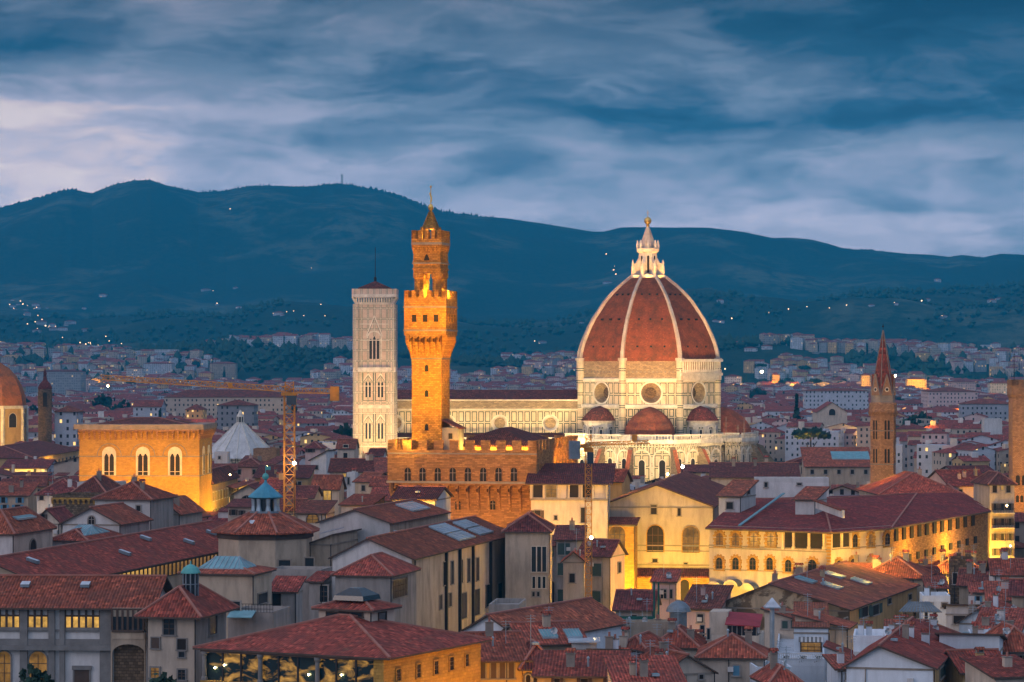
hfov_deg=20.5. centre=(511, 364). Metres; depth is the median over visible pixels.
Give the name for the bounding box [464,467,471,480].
window
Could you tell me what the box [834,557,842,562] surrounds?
arched window
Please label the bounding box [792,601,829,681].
penthouse
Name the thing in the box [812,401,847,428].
church
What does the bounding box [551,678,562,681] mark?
window
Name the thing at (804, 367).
pine tree
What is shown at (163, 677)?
leafy tree
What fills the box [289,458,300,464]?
town house
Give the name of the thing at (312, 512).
house
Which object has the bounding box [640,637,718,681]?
house
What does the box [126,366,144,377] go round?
town building
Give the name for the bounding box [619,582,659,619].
netted scaffold
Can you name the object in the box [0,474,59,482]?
town house
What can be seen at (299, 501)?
house
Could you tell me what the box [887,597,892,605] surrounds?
window
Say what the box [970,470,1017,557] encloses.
house
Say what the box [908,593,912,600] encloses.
window
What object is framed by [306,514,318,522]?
window
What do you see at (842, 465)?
house
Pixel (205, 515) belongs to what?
town house
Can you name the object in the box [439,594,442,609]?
window
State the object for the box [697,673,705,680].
window
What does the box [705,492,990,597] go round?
arcaded palace
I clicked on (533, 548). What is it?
window
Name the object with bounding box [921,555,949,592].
house
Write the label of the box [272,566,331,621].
annex
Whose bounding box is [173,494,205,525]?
annex
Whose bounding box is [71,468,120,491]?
house
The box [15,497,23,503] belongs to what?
window
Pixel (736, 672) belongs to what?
window
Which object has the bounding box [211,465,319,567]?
octagonal gallery
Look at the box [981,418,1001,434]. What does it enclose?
town building
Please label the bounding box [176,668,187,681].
window
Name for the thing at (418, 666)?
window
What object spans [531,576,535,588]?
window
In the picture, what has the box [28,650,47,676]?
arched window
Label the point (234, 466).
house
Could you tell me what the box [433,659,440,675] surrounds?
window
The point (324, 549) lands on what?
annex
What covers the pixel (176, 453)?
tracery window
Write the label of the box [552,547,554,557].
window
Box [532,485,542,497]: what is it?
window
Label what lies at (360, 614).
window
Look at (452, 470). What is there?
window
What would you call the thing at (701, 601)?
house
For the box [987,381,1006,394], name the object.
town building
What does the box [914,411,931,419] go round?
leafy tree
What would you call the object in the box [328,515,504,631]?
gallery building
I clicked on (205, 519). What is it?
town house
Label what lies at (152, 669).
window
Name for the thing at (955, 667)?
house
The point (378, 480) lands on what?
house
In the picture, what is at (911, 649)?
house
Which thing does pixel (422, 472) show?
window
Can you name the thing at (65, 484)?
house
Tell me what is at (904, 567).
house
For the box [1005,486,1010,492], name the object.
window
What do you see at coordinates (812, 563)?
arched window
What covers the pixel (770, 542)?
arched window
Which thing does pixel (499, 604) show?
annex
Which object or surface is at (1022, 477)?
window
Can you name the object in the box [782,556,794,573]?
arched window
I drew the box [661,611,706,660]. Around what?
house
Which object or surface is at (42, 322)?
hillside villa
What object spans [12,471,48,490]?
house
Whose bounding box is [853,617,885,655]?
house
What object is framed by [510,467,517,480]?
window
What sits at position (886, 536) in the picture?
arched window
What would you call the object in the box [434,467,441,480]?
window
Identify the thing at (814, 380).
pine tree
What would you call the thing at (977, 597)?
window
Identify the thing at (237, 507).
house
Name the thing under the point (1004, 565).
house
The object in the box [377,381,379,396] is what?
lancet window
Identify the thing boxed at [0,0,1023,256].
sky
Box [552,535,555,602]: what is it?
house
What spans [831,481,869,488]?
town house
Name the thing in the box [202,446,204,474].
tracery window
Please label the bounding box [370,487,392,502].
house
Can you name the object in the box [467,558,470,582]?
window
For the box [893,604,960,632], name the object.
house
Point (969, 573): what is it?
house
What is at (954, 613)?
house
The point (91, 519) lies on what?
window
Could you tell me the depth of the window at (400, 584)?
456.79 m
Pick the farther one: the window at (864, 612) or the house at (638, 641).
the window at (864, 612)
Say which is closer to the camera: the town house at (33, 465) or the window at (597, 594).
the window at (597, 594)
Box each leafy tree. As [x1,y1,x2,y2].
[18,661,54,681]
[28,404,37,412]
[90,393,112,406]
[112,399,130,408]
[149,672,176,681]
[191,360,199,367]
[333,422,352,436]
[749,387,766,397]
[901,414,921,425]
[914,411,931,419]
[1013,370,1023,376]
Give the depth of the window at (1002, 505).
652.25 m
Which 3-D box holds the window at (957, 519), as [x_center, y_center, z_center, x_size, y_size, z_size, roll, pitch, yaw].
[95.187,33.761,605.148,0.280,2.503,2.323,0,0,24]
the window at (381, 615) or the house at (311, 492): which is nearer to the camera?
the window at (381, 615)
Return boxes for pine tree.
[259,375,270,378]
[756,363,766,367]
[791,426,830,446]
[798,365,810,369]
[809,378,821,382]
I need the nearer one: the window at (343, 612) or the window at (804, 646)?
the window at (343, 612)
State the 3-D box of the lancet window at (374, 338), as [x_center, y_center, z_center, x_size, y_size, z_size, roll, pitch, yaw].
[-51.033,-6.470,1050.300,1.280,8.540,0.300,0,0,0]
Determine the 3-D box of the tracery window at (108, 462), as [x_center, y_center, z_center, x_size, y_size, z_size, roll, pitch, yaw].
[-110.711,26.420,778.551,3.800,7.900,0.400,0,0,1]
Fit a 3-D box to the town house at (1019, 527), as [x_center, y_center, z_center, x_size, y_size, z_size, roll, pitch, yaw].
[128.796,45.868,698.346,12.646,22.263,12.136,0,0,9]
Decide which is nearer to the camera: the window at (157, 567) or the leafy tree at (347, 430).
the window at (157, 567)
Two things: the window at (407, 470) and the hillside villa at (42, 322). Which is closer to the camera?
the window at (407, 470)
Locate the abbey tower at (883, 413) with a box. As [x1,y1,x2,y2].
[868,325,897,482]
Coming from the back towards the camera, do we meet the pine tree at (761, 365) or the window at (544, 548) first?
the pine tree at (761, 365)
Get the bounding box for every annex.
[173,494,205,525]
[227,600,290,637]
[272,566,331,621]
[272,575,306,623]
[305,571,333,619]
[309,527,361,566]
[489,598,525,612]
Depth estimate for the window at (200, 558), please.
494.39 m
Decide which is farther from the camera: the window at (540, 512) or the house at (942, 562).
the window at (540, 512)
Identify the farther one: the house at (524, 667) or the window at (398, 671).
the house at (524, 667)
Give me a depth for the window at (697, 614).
478.60 m
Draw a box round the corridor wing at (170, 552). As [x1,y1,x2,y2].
[0,520,220,588]
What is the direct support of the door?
in the river gallery at (74, 627)
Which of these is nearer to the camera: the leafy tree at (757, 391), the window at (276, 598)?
the window at (276, 598)
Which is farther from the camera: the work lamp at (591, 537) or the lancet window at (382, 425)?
the lancet window at (382, 425)
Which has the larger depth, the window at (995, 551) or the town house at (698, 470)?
the town house at (698, 470)
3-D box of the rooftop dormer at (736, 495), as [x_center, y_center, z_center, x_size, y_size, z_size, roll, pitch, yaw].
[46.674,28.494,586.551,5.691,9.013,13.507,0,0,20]
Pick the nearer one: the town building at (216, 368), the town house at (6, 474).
the town house at (6, 474)
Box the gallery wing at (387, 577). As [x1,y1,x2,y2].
[330,552,420,624]
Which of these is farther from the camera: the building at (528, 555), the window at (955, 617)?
the building at (528, 555)
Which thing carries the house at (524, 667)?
on the ground
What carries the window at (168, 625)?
in the corner house at (187, 614)
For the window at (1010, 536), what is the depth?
652.41 m
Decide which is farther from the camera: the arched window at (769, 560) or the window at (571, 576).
the arched window at (769, 560)
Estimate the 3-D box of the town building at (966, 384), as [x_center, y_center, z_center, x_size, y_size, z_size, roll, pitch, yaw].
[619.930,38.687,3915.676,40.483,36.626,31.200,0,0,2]
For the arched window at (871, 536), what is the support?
in the arcaded palace at (751, 548)
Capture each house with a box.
[0,456,56,471]
[0,464,25,480]
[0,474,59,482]
[0,478,39,512]
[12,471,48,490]
[19,470,53,475]
[33,468,76,513]
[39,495,73,536]
[51,457,78,478]
[51,492,103,514]
[54,472,78,481]
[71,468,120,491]
[77,481,125,486]
[134,561,239,681]
[202,513,211,518]
[202,518,224,523]
[203,511,217,515]
[209,507,227,521]
[212,463,237,472]
[214,451,229,462]
[225,499,251,520]
[226,477,258,501]
[231,482,260,498]
[236,453,264,481]
[240,455,289,461]
[252,464,316,484]
[253,445,279,460]
[259,471,296,491]
[260,456,290,464]
[278,478,323,499]
[279,497,307,517]
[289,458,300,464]
[294,500,337,540]
[297,448,336,464]
[303,441,326,464]
[308,449,336,473]
[311,474,346,515]
[327,451,374,491]
[338,494,387,512]
[346,468,357,497]
[352,471,387,493]
[368,448,387,456]
[369,475,388,489]
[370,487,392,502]
[373,455,387,473]
[389,485,453,519]
[461,617,532,681]
[501,607,586,649]
[517,614,543,681]
[525,463,615,538]
[531,648,630,681]
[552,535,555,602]
[553,518,587,601]
[560,528,588,600]
[578,538,628,613]
[586,632,643,654]
[602,651,686,681]
[610,468,632,499]
[612,587,661,617]
[618,619,684,651]
[624,599,674,637]
[630,475,647,489]
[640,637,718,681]
[645,477,664,483]
[646,643,663,654]
[650,569,682,618]
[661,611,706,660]
[680,464,708,475]
[683,577,733,635]
[694,626,768,681]
[695,629,705,637]
[700,624,705,636]
[706,609,763,645]
[709,455,800,485]
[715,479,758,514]
[726,559,920,645]
[749,640,791,681]
[750,646,803,681]
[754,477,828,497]
[760,600,824,660]
[778,633,824,681]
[785,456,801,476]
[791,593,857,649]
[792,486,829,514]
[800,447,869,488]
[818,552,885,572]
[822,635,855,681]
[823,625,852,653]
[829,482,858,495]
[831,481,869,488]
[841,615,955,681]
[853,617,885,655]
[856,466,965,494]
[872,547,935,617]
[884,614,921,625]
[884,615,901,629]
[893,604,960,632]
[899,553,948,591]
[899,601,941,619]
[919,582,949,626]
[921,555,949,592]
[927,466,982,498]
[928,549,978,593]
[935,609,1007,654]
[941,465,994,472]
[942,591,979,631]
[944,647,1001,681]
[949,549,973,603]
[955,597,991,632]
[956,559,988,603]
[959,652,1023,681]
[967,581,984,604]
[968,616,998,633]
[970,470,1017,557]
[974,606,1023,632]
[981,582,1018,607]
[983,577,1011,603]
[985,542,1023,580]
[985,606,1023,658]
[1008,578,1023,607]
[1014,512,1023,557]
[1014,541,1023,557]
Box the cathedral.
[397,217,773,483]
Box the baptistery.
[212,410,269,462]
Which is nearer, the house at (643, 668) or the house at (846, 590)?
the house at (643, 668)
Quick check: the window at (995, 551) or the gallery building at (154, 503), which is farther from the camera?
the window at (995, 551)
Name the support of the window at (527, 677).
in the house at (524, 667)
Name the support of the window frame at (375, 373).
in the marble bell tower at (374, 374)
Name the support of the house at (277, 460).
on the ground
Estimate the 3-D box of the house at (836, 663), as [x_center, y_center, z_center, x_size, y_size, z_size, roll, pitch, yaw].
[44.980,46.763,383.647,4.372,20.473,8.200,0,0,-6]
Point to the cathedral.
(648, 360)
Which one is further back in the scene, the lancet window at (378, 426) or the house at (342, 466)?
the lancet window at (378, 426)
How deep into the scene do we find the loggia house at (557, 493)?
590.68 m
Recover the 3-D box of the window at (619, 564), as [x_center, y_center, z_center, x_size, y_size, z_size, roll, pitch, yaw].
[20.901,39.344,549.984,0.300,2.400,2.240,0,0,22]
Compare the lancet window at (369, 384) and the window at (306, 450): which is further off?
the lancet window at (369, 384)
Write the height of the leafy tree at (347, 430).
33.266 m
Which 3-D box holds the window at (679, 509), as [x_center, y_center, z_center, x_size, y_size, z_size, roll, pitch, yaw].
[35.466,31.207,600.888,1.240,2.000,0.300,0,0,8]
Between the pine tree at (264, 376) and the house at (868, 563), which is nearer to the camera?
the house at (868, 563)
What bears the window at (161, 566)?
in the corridor wing at (170, 552)
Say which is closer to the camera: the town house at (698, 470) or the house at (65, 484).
the house at (65, 484)
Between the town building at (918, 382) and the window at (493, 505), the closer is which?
the window at (493, 505)
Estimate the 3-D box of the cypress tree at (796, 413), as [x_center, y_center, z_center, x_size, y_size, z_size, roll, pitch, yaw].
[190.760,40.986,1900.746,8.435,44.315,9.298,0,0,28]
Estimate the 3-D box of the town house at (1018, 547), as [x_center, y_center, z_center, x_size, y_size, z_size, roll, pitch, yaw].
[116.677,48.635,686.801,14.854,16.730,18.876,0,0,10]
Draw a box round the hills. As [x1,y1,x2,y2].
[0,179,1023,384]
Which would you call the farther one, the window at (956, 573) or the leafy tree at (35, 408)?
the leafy tree at (35, 408)
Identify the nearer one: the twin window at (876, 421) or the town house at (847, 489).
the twin window at (876, 421)
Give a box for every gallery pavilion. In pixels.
[0,506,56,554]
[53,524,122,545]
[177,556,276,638]
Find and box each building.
[38,369,85,394]
[54,405,84,446]
[58,502,153,533]
[90,473,177,529]
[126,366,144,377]
[132,400,166,417]
[143,362,174,374]
[164,390,290,416]
[185,404,207,418]
[192,613,491,681]
[209,362,237,379]
[216,400,257,429]
[315,498,451,541]
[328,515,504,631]
[501,511,555,606]
[724,374,741,382]
[771,372,779,382]
[802,388,867,409]
[830,363,850,375]
[861,373,869,385]
[905,377,925,388]
[921,387,977,407]
[945,380,975,390]
[958,399,1008,420]
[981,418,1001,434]
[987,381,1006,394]
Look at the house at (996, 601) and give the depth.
453.23 m
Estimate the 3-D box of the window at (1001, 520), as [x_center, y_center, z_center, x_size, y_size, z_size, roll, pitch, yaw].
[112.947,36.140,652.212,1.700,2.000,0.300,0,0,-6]
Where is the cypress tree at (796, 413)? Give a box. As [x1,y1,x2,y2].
[788,393,803,420]
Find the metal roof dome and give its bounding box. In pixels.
[666,600,690,626]
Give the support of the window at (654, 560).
in the gabled hall
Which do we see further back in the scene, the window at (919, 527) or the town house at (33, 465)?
the town house at (33, 465)
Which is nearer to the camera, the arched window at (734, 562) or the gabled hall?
the arched window at (734, 562)
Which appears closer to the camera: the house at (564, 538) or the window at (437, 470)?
the house at (564, 538)
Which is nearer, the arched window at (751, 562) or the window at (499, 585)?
the window at (499, 585)
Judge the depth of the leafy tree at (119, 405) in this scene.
2396.87 m
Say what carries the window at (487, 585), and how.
in the gallery building at (460, 578)
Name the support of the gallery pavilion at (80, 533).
on the ground
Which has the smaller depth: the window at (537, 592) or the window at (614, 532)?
the window at (537, 592)
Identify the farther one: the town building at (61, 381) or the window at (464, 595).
the town building at (61, 381)
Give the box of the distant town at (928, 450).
[0,332,1023,476]
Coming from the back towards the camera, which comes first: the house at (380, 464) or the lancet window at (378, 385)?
the lancet window at (378, 385)
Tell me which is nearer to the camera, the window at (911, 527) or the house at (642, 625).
the house at (642, 625)
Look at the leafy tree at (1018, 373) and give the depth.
4673.68 m
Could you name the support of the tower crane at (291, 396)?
on the ground
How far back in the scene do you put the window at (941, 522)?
593.30 m
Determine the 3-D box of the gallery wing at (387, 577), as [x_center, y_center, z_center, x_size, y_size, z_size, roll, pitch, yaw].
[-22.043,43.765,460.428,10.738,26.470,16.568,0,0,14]
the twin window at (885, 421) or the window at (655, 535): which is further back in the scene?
the twin window at (885, 421)
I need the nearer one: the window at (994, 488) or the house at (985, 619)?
the house at (985, 619)
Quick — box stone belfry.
[38,369,51,442]
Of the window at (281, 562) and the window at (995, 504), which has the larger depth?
the window at (995, 504)
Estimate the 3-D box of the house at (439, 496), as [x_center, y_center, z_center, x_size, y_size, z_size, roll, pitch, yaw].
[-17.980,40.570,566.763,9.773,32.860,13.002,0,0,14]
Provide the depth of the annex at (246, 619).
408.79 m
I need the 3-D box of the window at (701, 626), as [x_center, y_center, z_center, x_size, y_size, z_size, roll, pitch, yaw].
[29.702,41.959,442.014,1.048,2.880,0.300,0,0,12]
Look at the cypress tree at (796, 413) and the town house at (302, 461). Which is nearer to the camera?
the town house at (302, 461)
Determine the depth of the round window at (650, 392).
1060.52 m
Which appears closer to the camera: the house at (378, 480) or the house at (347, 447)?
the house at (378, 480)
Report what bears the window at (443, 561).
in the gallery building at (460, 578)
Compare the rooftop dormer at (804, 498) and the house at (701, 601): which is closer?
the house at (701, 601)
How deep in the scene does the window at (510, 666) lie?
372.64 m
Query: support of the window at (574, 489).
in the loggia house at (557, 493)
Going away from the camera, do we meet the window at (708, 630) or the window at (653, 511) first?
the window at (708, 630)
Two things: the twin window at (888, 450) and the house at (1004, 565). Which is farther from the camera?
the twin window at (888, 450)
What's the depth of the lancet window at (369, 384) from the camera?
1050.21 m
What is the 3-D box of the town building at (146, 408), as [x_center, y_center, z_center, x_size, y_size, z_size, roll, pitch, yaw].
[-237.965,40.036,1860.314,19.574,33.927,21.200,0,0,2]
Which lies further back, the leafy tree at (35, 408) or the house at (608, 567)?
the leafy tree at (35, 408)
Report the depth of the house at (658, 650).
369.66 m
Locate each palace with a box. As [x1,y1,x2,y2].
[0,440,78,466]
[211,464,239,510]
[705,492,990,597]
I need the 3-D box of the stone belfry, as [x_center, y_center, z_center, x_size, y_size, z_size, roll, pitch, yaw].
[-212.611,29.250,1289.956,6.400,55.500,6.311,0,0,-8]
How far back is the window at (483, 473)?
600.59 m
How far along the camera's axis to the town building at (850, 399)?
2300.98 m
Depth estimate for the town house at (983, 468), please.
906.37 m
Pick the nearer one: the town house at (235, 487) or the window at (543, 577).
the window at (543, 577)
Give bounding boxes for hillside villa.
[36,320,46,325]
[58,327,67,330]
[64,320,75,323]
[273,311,284,315]
[744,347,757,351]
[761,345,772,349]
[987,299,996,302]
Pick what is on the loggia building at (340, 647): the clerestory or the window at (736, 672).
the clerestory
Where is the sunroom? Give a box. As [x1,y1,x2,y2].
[568,637,599,649]
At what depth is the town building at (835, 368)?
4700.87 m
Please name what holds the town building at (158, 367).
on the ground
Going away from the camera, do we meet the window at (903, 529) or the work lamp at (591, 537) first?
the work lamp at (591, 537)
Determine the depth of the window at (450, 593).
492.95 m
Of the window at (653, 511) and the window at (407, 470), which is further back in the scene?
the window at (407, 470)
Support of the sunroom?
on the ground
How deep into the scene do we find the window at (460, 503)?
603.23 m
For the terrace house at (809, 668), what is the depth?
414.36 m
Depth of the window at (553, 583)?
571.97 m
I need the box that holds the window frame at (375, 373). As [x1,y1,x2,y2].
[375,373,385,400]
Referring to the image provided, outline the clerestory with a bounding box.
[311,587,401,621]
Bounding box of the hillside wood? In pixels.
[0,278,1023,383]
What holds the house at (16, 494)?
on the ground
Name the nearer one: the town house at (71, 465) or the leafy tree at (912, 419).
the town house at (71, 465)
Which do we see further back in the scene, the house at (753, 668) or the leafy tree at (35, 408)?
the leafy tree at (35, 408)
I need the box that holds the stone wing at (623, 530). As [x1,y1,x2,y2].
[609,517,639,588]
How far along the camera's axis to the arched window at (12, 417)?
1290.52 m
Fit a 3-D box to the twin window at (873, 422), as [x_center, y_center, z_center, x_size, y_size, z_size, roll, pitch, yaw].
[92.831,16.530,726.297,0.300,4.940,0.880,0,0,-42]
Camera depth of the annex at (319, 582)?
455.30 m
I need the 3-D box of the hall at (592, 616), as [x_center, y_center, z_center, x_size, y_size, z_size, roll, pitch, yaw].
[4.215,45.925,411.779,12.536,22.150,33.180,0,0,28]
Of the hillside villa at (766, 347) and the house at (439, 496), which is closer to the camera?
the house at (439, 496)
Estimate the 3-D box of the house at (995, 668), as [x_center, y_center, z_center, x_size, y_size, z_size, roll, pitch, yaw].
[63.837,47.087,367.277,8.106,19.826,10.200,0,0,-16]
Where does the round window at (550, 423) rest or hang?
in the cathedral
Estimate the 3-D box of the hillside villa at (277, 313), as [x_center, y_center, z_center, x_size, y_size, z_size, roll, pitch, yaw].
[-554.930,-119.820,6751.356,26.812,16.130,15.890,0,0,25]
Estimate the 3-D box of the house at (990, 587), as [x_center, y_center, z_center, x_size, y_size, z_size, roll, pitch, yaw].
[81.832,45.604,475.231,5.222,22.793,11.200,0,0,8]
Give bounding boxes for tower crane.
[98,375,338,515]
[569,434,649,596]
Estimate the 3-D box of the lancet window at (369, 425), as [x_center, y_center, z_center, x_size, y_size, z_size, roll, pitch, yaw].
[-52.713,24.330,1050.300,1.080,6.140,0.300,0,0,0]
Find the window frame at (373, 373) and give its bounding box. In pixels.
[363,373,373,400]
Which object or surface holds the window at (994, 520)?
in the house at (994, 492)
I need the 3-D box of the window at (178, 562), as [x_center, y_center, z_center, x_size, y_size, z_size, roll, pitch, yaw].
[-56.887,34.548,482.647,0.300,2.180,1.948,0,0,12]
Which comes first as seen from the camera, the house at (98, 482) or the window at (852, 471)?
the house at (98, 482)
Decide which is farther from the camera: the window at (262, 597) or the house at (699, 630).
the house at (699, 630)
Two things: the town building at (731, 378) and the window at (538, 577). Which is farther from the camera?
the town building at (731, 378)
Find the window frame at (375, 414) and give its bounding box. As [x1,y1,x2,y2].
[375,414,385,441]
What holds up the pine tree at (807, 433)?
on the ground
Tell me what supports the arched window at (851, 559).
in the arcaded palace at (751, 548)
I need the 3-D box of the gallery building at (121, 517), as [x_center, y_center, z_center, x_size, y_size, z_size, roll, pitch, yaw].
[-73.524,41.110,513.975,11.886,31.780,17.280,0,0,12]
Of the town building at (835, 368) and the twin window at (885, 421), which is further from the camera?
the town building at (835, 368)
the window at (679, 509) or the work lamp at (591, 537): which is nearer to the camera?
the work lamp at (591, 537)
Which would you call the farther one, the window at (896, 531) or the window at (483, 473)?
the window at (483, 473)
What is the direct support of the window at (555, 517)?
in the loggia house at (557, 493)
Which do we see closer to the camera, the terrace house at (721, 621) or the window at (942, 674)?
the window at (942, 674)
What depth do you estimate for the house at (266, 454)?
965.23 m
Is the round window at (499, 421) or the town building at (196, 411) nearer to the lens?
the round window at (499, 421)
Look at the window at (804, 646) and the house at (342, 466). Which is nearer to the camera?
the window at (804, 646)
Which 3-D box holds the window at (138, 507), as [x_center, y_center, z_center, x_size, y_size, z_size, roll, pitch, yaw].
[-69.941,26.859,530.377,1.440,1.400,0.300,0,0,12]
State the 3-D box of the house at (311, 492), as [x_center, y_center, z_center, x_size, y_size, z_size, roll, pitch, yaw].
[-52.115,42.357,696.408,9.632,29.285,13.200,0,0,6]
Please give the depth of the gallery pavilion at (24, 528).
476.81 m
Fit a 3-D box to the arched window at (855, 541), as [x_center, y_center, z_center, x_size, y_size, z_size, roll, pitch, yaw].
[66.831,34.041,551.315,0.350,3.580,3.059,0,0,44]
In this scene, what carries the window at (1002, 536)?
in the house at (994, 492)
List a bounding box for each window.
[0,496,6,503]
[0,504,8,508]
[0,650,11,681]
[9,413,16,427]
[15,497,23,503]
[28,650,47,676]
[29,538,36,549]
[87,515,95,524]
[102,447,115,474]
[135,505,141,511]
[136,447,149,474]
[148,567,151,574]
[148,666,160,678]
[149,636,160,649]
[152,566,155,574]
[156,565,159,574]
[160,564,163,574]
[161,619,176,636]
[164,564,168,576]
[168,447,181,475]
[168,563,172,575]
[172,562,176,574]
[175,638,187,650]
[176,561,179,573]
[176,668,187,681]
[177,651,185,658]
[180,560,183,570]
[199,556,202,566]
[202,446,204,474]
[208,445,209,472]
[208,615,218,636]
[229,509,237,515]
[231,600,241,610]
[238,510,244,515]
[257,591,268,605]
[272,593,281,605]
[278,559,291,566]
[304,557,314,565]
[305,449,314,452]
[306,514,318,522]
[318,584,328,602]
[323,490,331,499]
[326,611,337,615]
[338,611,349,613]
[343,452,347,457]
[350,612,363,617]
[360,485,365,491]
[365,381,367,396]
[365,422,367,438]
[368,381,370,396]
[368,422,370,438]
[369,338,371,358]
[373,336,375,358]
[376,338,379,358]
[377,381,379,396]
[377,422,379,438]
[378,611,386,620]
[381,381,383,396]
[381,422,383,438]
[392,575,408,600]
[395,667,402,681]
[397,415,403,431]
[404,467,411,480]
[415,662,422,679]
[418,467,426,480]
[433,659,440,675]
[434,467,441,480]
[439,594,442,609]
[443,561,445,585]
[448,592,452,607]
[448,655,455,671]
[449,467,456,480]
[450,415,455,426]
[450,560,454,584]
[454,500,461,509]
[462,591,467,619]
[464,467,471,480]
[464,652,470,667]
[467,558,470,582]
[475,588,480,616]
[476,557,479,581]
[479,467,487,480]
[481,663,487,679]
[485,583,489,607]
[488,663,498,679]
[490,499,496,509]
[491,415,507,429]
[494,467,502,480]
[497,582,502,597]
[498,663,507,679]
[507,663,515,679]
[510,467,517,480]
[523,673,531,681]
[530,546,536,572]
[531,509,543,517]
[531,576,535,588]
[531,591,535,597]
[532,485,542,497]
[536,591,540,597]
[537,546,542,572]
[537,576,541,588]
[542,415,558,431]
[542,546,546,572]
[542,576,546,588]
[545,485,557,497]
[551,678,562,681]
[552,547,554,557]
[552,580,554,602]
[553,515,558,520]
[556,542,570,555]
[556,562,562,575]
[557,589,562,601]
[566,485,579,497]
[568,573,575,583]
[577,678,591,681]
[579,507,586,523]
[580,485,590,497]
[590,562,602,576]
[592,590,601,602]
[593,381,609,403]
[609,526,625,548]
[617,561,621,573]
[639,381,662,403]
[646,524,664,551]
[649,504,657,514]
[651,558,658,562]
[660,588,667,599]
[668,589,673,598]
[676,507,681,516]
[681,525,699,552]
[681,579,689,600]
[691,381,706,403]
[695,613,704,623]
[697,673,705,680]
[700,624,704,636]
[706,628,710,639]
[713,530,725,547]
[713,554,725,570]
[725,501,734,509]
[729,530,742,547]
[729,554,741,570]
[731,664,741,676]
[746,554,758,570]
[747,531,760,547]
[763,554,775,570]
[764,532,777,547]
[780,620,788,629]
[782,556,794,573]
[800,642,821,651]
[804,556,819,570]
[810,469,814,474]
[823,469,827,474]
[829,408,835,414]
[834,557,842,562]
[848,555,853,561]
[850,469,854,474]
[851,532,859,548]
[859,605,871,618]
[863,469,867,474]
[866,531,875,548]
[870,603,882,616]
[872,420,874,438]
[872,448,874,462]
[875,420,877,438]
[875,448,877,462]
[882,530,891,547]
[884,420,886,438]
[884,448,886,462]
[887,420,889,438]
[887,448,889,462]
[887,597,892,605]
[894,529,898,540]
[902,527,905,539]
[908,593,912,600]
[910,526,913,537]
[917,524,921,536]
[925,523,928,534]
[933,522,936,533]
[939,663,945,680]
[940,521,943,531]
[948,519,951,530]
[951,572,957,584]
[952,614,966,624]
[956,518,959,528]
[963,517,966,527]
[971,515,974,525]
[974,595,981,602]
[992,486,997,492]
[992,502,998,510]
[992,517,998,525]
[992,533,998,540]
[992,548,998,555]
[999,502,1005,510]
[999,518,1005,525]
[999,533,1005,540]
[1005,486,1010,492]
[1007,502,1013,510]
[1007,518,1013,525]
[1007,533,1013,540]
[1008,548,1013,555]
[1015,474,1020,484]
[1019,495,1023,501]
[1021,474,1023,484]
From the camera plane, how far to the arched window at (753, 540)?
554.64 m
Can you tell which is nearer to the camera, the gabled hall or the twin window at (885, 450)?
the gabled hall
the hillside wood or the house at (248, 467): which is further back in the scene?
the hillside wood
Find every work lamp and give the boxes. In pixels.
[292,461,295,516]
[590,535,592,574]
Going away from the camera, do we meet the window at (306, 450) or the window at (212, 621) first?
the window at (212, 621)
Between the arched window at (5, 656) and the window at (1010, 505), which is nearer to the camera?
the arched window at (5, 656)
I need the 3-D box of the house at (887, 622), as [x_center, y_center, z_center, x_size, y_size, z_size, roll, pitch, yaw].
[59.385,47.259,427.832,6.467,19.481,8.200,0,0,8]
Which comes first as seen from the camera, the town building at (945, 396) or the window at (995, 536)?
the window at (995, 536)
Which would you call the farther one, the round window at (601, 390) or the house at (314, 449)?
the round window at (601, 390)
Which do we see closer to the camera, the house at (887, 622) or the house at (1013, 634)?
the house at (1013, 634)
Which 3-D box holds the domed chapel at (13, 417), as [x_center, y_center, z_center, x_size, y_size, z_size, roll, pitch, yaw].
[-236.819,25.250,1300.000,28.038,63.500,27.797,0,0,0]
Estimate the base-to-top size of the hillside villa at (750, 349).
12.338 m
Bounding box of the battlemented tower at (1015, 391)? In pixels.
[1007,379,1023,511]
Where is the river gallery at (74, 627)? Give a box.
[0,574,172,681]
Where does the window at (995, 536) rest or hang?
in the house at (994, 492)
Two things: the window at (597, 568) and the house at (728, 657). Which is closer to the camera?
the house at (728, 657)
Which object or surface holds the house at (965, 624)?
on the ground
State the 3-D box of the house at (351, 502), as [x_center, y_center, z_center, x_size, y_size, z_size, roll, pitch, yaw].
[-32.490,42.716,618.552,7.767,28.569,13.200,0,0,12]
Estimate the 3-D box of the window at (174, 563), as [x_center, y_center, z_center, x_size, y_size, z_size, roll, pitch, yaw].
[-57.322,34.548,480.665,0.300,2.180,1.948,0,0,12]
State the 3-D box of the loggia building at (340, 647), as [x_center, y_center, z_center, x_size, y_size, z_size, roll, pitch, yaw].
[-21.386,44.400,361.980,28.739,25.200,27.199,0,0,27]
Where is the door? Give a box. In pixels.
[73,670,90,681]
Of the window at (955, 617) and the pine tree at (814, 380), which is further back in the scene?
the pine tree at (814, 380)
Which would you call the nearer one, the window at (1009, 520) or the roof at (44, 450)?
the window at (1009, 520)
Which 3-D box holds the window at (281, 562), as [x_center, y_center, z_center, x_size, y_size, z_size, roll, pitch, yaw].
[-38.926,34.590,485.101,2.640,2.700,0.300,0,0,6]
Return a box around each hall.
[74,417,216,510]
[386,185,577,527]
[459,596,628,648]
[610,471,724,600]
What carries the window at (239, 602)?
in the annex at (246, 619)
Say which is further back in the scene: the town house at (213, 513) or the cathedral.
the cathedral
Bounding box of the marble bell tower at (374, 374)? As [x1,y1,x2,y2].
[351,247,398,457]
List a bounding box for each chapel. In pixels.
[0,363,27,445]
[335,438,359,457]

